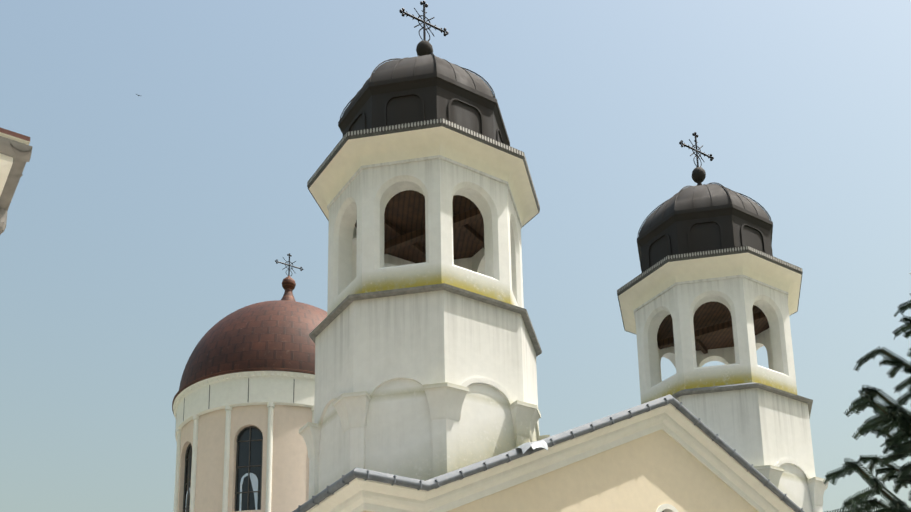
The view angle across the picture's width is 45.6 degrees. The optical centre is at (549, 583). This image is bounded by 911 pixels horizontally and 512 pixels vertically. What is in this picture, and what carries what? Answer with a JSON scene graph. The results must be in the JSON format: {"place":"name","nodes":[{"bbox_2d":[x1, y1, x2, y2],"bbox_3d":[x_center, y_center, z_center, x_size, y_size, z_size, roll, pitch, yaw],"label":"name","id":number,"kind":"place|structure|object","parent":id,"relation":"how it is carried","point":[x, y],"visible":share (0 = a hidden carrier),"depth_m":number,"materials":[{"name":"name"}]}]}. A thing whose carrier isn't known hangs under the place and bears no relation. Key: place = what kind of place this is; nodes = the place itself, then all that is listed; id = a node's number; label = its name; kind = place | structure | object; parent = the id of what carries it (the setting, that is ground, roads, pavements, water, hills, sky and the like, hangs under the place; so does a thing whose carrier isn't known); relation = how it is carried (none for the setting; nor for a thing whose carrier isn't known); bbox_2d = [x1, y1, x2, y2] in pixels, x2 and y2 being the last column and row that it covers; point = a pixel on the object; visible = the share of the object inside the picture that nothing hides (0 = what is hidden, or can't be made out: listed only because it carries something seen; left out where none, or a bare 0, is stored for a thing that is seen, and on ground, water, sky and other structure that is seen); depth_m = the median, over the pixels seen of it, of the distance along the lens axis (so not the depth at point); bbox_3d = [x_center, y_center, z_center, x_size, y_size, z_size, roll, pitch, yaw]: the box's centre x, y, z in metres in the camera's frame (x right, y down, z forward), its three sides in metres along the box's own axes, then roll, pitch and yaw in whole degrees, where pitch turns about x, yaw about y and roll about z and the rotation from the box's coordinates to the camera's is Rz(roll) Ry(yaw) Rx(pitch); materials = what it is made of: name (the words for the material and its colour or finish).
{"place":"outdoors","nodes":[
{"label":"outdoors","id":0,"kind":"place"},
{"bbox_2d":[0,127,32,234],"bbox_3d":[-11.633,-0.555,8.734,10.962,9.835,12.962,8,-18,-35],"label":"building","id":1,"kind":"structure","parent":0,"point":[15,151],"depth_m":7.26,"materials":[{"name":"white paint"}]},
{"bbox_2d":[0,0,910,511],"label":"sky","id":2,"kind":"structure","parent":0,"point":[136,225],"materials":[{"name":"blue"}]},
{"bbox_2d":[292,394,803,511],"bbox_3d":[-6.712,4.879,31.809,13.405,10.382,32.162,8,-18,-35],"label":"church nave","id":3,"kind":"structure","parent":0,"point":[669,453],"depth_m":19.61,"materials":[{"name":"beige paint"}]},
{"bbox_2d":[172,253,326,511],"bbox_3d":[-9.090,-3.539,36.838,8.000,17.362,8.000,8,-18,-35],"label":"domed tower","id":4,"kind":"structure","parent":3,"relation":"on","point":[243,405],"depth_m":33.96,"materials":[{"name":"beige paint"}]},
{"bbox_2d":[299,1,549,499],"bbox_3d":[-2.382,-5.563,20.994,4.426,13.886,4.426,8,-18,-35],"label":"bell tower","id":5,"kind":"structure","parent":3,"relation":"on","point":[422,334],"depth_m":19.48,"materials":[{"name":"white paint"}]},
{"bbox_2d":[617,132,828,511],"bbox_3d":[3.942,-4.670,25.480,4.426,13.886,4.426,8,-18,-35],"label":"bell tower","id":6,"kind":"structure","parent":3,"relation":"on","point":[715,280],"depth_m":24.32,"materials":[{"name":"white paint"}]},
{"bbox_2d":[824,273,910,511],"bbox_3d":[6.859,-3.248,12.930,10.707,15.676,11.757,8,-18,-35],"label":"spruce tree","id":7,"kind":"object","parent":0,"point":[892,415],"visible":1,"depth_m":12.20,"materials":[{"name":"green plant"}]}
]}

